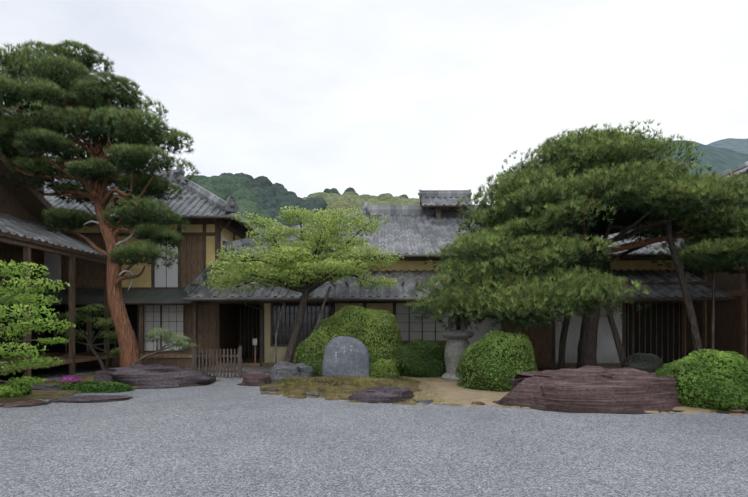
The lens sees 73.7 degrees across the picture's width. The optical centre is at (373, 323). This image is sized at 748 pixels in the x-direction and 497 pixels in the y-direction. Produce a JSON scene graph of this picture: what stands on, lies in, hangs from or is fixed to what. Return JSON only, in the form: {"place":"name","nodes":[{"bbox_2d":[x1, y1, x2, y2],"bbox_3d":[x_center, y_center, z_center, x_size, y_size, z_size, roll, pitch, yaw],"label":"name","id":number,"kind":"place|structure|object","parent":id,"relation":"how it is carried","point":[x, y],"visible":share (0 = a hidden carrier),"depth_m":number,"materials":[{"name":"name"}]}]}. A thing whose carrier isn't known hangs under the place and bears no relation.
{"place":"outdoors","nodes":[
{"label":"outdoors","id":0,"kind":"place"},
{"bbox_2d":[185,173,419,231],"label":"hill","id":1,"kind":"structure","parent":0,"point":[264,197],"depth_m":86.91,"materials":[{"name":"green plant"}]},
{"bbox_2d":[0,383,730,414],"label":"edging stones","id":2,"kind":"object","parent":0,"point":[633,413],"depth_m":9.64,"materials":[{"name":"grey stone"}]},
{"bbox_2d":[3,400,47,407],"bbox_3d":[-6.606,1.559,9.438,0.624,0.158,0.762,0,0,20],"label":"flat rock","id":3,"kind":"object","parent":2,"relation":"on","point":[18,403],"visible":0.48,"depth_m":9.35,"materials":[{"name":"brown stone"}]},
{"bbox_2d":[49,395,132,402],"bbox_3d":[-5.694,1.558,10.033,1.628,0.158,0.741,0,0,-14],"label":"flat rock","id":4,"kind":"object","parent":2,"relation":"on","point":[86,398],"visible":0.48,"depth_m":9.96,"materials":[{"name":"purple stone"}]},
{"bbox_2d":[260,376,421,393],"bbox_3d":[-0.632,1.458,12.094,4.368,0.297,3.335,0,0,1],"label":"moss mound","id":5,"kind":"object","parent":2,"relation":"on","point":[347,388],"depth_m":11.28,"materials":[{"name":"green plant"}]},
{"bbox_2d":[263,387,281,391],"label":"border rock","id":6,"kind":"object","parent":5,"relation":"on","point":[273,389],"visible":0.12,"depth_m":11.23,"materials":[{"name":"brown stone"}]},
{"bbox_2d":[268,361,300,382],"bbox_3d":[-2.296,1.408,12.892,0.883,0.859,0.779,0,0,1],"label":"rock base","id":7,"kind":"object","parent":5,"relation":"on","point":[281,370],"visible":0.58,"depth_m":12.64,"materials":[{"name":"grey stone"}]},
{"bbox_2d":[297,362,313,377],"bbox_3d":[-1.916,1.426,13.173,0.629,0.781,0.599,0,0,32],"label":"rock base","id":8,"kind":"object","parent":5,"relation":"on","point":[305,370],"visible":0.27,"depth_m":13.01,"materials":[{"name":"grey stone"}]},
{"bbox_2d":[305,391,319,395],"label":"border rock","id":9,"kind":"object","parent":5,"relation":"on","point":[314,393],"visible":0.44,"depth_m":10.50,"materials":[{"name":"grey stone"}]},
{"bbox_2d":[272,376,418,391],"bbox_3d":[-0.688,1.428,12.079,3.696,0.321,2.733,0,0,-20],"label":"moss","id":10,"kind":"object","parent":5,"relation":"on","point":[348,381],"depth_m":11.79,"materials":[{"name":"green plant"}]},
{"bbox_2d":[369,358,397,377],"bbox_3d":[0.217,1.309,13.060,0.863,0.799,0.867,0,0,1],"label":"bush","id":11,"kind":"object","parent":5,"relation":"on","point":[382,368],"visible":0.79,"depth_m":12.81,"materials":[{"name":"green plant"}]},
{"bbox_2d":[455,329,537,391],"bbox_3d":[2.852,0.943,11.645,1.907,1.612,2.050,0,0,1],"label":"shrub","id":12,"kind":"object","parent":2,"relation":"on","point":[498,361],"visible":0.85,"depth_m":11.02,"materials":[{"name":"green plant"}]},
{"bbox_2d":[723,408,747,413],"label":"border rock","id":13,"kind":"object","parent":2,"relation":"on","point":[740,411],"visible":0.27,"depth_m":8.52,"materials":[{"name":"brown stone"}]},
{"bbox_2d":[0,366,747,496],"bbox_3d":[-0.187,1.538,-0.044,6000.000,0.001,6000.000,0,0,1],"label":"ground","id":14,"kind":"structure","parent":0,"point":[233,441],"depth_m":6.08,"materials":[{"name":"grey gravel"}]},
{"bbox_2d":[0,372,95,403],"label":"garden bed soil","id":15,"kind":"structure","parent":14,"relation":"on","point":[37,394],"depth_m":10.87,"materials":[{"name":"brown soil"}]},
{"bbox_2d":[0,379,31,397],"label":"shrub","id":16,"kind":"object","parent":15,"relation":"on","point":[29,392],"visible":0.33,"depth_m":10.15,"materials":[{"name":"green plant"}]},
{"bbox_2d":[0,260,75,395],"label":"maple tree","id":17,"kind":"object","parent":15,"relation":"on","point":[5,299],"visible":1,"depth_m":9.57,"materials":[{"name":"plant"}]},
{"bbox_2d":[30,385,62,389],"bbox_3d":[-7.537,1.537,11.487,1.958,0.211,0.778,0,0,8],"label":"stone","id":18,"kind":"object","parent":15,"relation":"on","point":[40,387],"visible":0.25,"depth_m":11.27,"materials":[{"name":"grey stone"}]},
{"bbox_2d":[50,376,86,386],"bbox_3d":[-6.996,1.389,11.465,0.763,0.340,0.476,0,0,1],"label":"pink flower","id":19,"kind":"object","parent":15,"relation":"on","point":[70,379],"visible":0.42,"depth_m":11.44,"materials":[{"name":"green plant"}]},
{"bbox_2d":[49,303,119,370],"bbox_3d":[-8.858,0.479,15.644,2.699,2.271,1.288,0,0,1],"label":"tree","id":20,"kind":"object","parent":15,"relation":"on","point":[102,322],"visible":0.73,"depth_m":15.57,"materials":[{"name":"plant"}]},
{"bbox_2d":[58,381,134,392],"bbox_3d":[-6.364,1.485,11.369,1.847,0.381,0.801,0,0,1],"label":"plant","id":21,"kind":"object","parent":15,"relation":"on","point":[98,387],"visible":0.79,"depth_m":11.15,"materials":[{"name":"green plant"}]},
{"bbox_2d":[0,38,200,367],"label":"pine tree","id":22,"kind":"object","parent":15,"relation":"on","point":[48,90],"visible":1,"depth_m":14.51,"materials":[{"name":"plant"}]},
{"bbox_2d":[93,364,215,387],"bbox_3d":[-5.608,1.453,12.663,3.350,0.788,1.721,0,0,1],"label":"flat rock","id":23,"kind":"object","parent":15,"relation":"on","point":[152,375],"visible":0.6,"depth_m":12.23,"materials":[{"name":"purple stone"}]},
{"bbox_2d":[133,327,199,364],"bbox_3d":[-5.987,0.671,14.279,1.925,1.194,0.956,0,0,-8],"label":"small pine","id":24,"kind":"object","parent":15,"relation":"on","point":[176,339],"visible":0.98,"depth_m":14.30,"materials":[{"name":"plant"}]},
{"bbox_2d":[192,346,268,377],"bbox_3d":[-3.982,1.088,14.025,2.260,0.920,0.088,0,0,1],"label":"wooden gate fence","id":25,"kind":"object","parent":14,"relation":"on","point":[239,371],"visible":0.77,"depth_m":14.01,"materials":[{"name":"brown wood"}]},
{"bbox_2d":[253,339,256,368],"bbox_3d":[-3.959,1.023,16.608,0.150,1.030,0.055,0,0,1],"label":"sign","id":26,"kind":"object","parent":14,"relation":"on","point":[255,342],"visible":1,"depth_m":16.59,"materials":[{"name":"white wood"}]},
{"bbox_2d":[0,113,747,381],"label":"house","id":27,"kind":"structure","parent":14,"relation":"on","point":[661,330],"depth_m":17.92,"materials":[{"name":"paint"}]},
{"bbox_2d":[0,151,66,227],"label":"roof","id":28,"kind":"object","parent":27,"relation":"on","point":[33,202],"visible":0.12,"depth_m":15.46,"materials":[{"name":"tile"}]},
{"bbox_2d":[0,212,106,259],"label":"roof","id":29,"kind":"structure","parent":27,"relation":"on","point":[14,227],"depth_m":14.36,"materials":[{"name":"tile"}]},
{"bbox_2d":[42,289,192,302],"bbox_3d":[-10.996,-0.966,17.436,9.800,0.064,1.524,0,21,1],"label":"metal roof","id":30,"kind":"object","parent":27,"relation":"attached to","point":[130,295],"visible":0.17,"depth_m":17.39,"materials":[{"name":"grey metal"}]},
{"bbox_2d":[44,180,232,215],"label":"roof front","id":31,"kind":"structure","parent":27,"relation":"on","point":[190,204],"depth_m":18.27,"materials":[{"name":"tile"}]},
{"bbox_2d":[220,219,255,236],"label":"roof","id":32,"kind":"structure","parent":27,"relation":"on","point":[238,227],"depth_m":22.99,"materials":[{"name":"wood"}]},
{"bbox_2d":[232,213,261,234],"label":"roof","id":33,"kind":"structure","parent":27,"relation":"on","point":[240,223],"depth_m":19.95,"materials":[{"name":"tile"}]},
{"bbox_2d":[39,161,747,362],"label":"roof ridges","id":34,"kind":"object","parent":27,"relation":"attached to","point":[228,205],"visible":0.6,"depth_m":17.34,"materials":[{"name":"tile"}]},
{"bbox_2d":[188,269,731,296],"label":"roof","id":35,"kind":"structure","parent":27,"relation":"on","point":[341,288],"depth_m":16.20,"materials":[{"name":"tile"}]},
{"bbox_2d":[725,167,747,177],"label":"roof","id":36,"kind":"structure","parent":27,"relation":"on","point":[742,171],"depth_m":14.49,"materials":[{"name":"tile"}]},
{"bbox_2d":[0,0,747,204],"label":"sky","id":37,"kind":"structure","parent":0,"point":[371,97],"materials":[{"name":"white"}]},
{"bbox_2d":[25,379,747,415],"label":"bed soil","id":38,"kind":"structure","parent":0,"point":[289,396],"depth_m":9.49,"materials":[{"name":"brown soil"}]},
{"bbox_2d":[277,368,718,412],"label":"sandy ground","id":39,"kind":"structure","parent":0,"point":[448,391],"depth_m":10.48,"materials":[{"name":"beige sand"}]},
{"bbox_2d":[241,371,269,385],"bbox_3d":[-2.970,1.497,12.584,0.665,0.588,0.647,0,0,37],"label":"rock base","id":40,"kind":"object","parent":39,"relation":"on","point":[254,378],"visible":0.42,"depth_m":12.38,"materials":[{"name":"brown stone"}]},
{"bbox_2d":[200,206,403,364],"bbox_3d":[-2.065,-0.814,13.961,5.766,4.982,3.300,0,0,1],"label":"tree","id":41,"kind":"object","parent":39,"relation":"on","point":[302,273],"visible":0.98,"depth_m":13.71,"materials":[{"name":"green plant"}]},
{"bbox_2d":[293,330,330,376],"bbox_3d":[-1.581,1.043,14.321,1.561,1.734,1.645,0,0,1],"label":"topiary shrub","id":42,"kind":"object","parent":39,"relation":"on","point":[308,354],"visible":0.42,"depth_m":13.78,"materials":[{"name":"green plant"}]},
{"bbox_2d":[322,336,369,376],"bbox_3d":[-0.723,0.926,12.966,1.251,1.200,0.407,0,0,1],"label":"monument stone","id":43,"kind":"object","parent":39,"relation":"on","point":[345,356],"visible":0.96,"depth_m":12.78,"materials":[{"name":"grey stone"}]},
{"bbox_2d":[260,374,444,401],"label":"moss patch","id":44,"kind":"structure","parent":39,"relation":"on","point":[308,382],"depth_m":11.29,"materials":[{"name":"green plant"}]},
{"bbox_2d":[308,305,402,375],"bbox_3d":[-0.546,0.749,14.945,3.074,2.597,3.062,0,0,1],"label":"topiary shrub","id":45,"kind":"object","parent":39,"relation":"on","point":[376,333],"visible":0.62,"depth_m":14.06,"materials":[{"name":"green plant"}]},
{"bbox_2d":[349,386,413,401],"bbox_3d":[0.148,1.509,10.035,1.337,0.473,0.823,0,0,1],"label":"flat rock","id":46,"kind":"object","parent":39,"relation":"on","point":[379,394],"visible":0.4,"depth_m":9.79,"materials":[{"name":"purple stone"}]},
{"bbox_2d":[392,339,445,377],"bbox_3d":[1.290,1.066,14.570,2.035,1.239,2.000,0,0,1],"label":"dark shrub","id":47,"kind":"object","parent":39,"relation":"on","point":[418,358],"visible":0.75,"depth_m":13.88,"materials":[{"name":"green plant"}]},
{"bbox_2d":[415,399,432,403],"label":"border rock","id":48,"kind":"object","parent":39,"relation":"on","point":[425,401],"visible":0.56,"depth_m":9.58,"materials":[{"name":"grey stone"}]},
{"bbox_2d":[438,299,473,380],"bbox_3d":[2.237,0.343,13.317,1.078,2.450,1.005,0,0,1],"label":"stone lantern","id":49,"kind":"object","parent":39,"relation":"on","point":[457,343],"visible":0.42,"depth_m":13.06,"materials":[{"name":"grey stone"}]},
{"bbox_2d":[404,119,747,368],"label":"pine tree","id":50,"kind":"object","parent":39,"relation":"on","point":[536,245],"visible":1,"depth_m":12.44,"materials":[{"name":"green plant"}]},
{"bbox_2d":[499,365,684,412],"bbox_3d":[4.272,1.373,9.391,3.873,1.156,1.798,0,0,1],"label":"rock","id":51,"kind":"object","parent":39,"relation":"on","point":[593,389],"visible":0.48,"depth_m":8.87,"materials":[{"name":"brown stone"}]},
{"bbox_2d":[621,352,662,372],"bbox_3d":[7.322,1.298,13.641,1.043,1.007,0.975,0,0,1],"label":"dark rock","id":52,"kind":"object","parent":39,"relation":"on","point":[649,362],"visible":0.54,"depth_m":13.32,"materials":[{"name":"grey stone"}]},
{"bbox_2d":[655,348,747,410],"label":"shrub","id":53,"kind":"object","parent":39,"relation":"on","point":[710,379],"visible":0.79,"depth_m":8.80,"materials":[{"name":"green plant"}]},
{"bbox_2d":[643,140,747,183],"bbox_3d":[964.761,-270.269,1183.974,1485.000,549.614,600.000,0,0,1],"label":"mountain","id":54,"kind":"structure","parent":0,"point":[720,159],"depth_m":1373.30,"materials":[{"name":"green plant"}]},
{"bbox_2d":[708,138,747,153],"bbox_3d":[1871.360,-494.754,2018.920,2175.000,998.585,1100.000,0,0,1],"label":"mountain","id":55,"kind":"structure","parent":0,"point":[738,145],"depth_m":2463.70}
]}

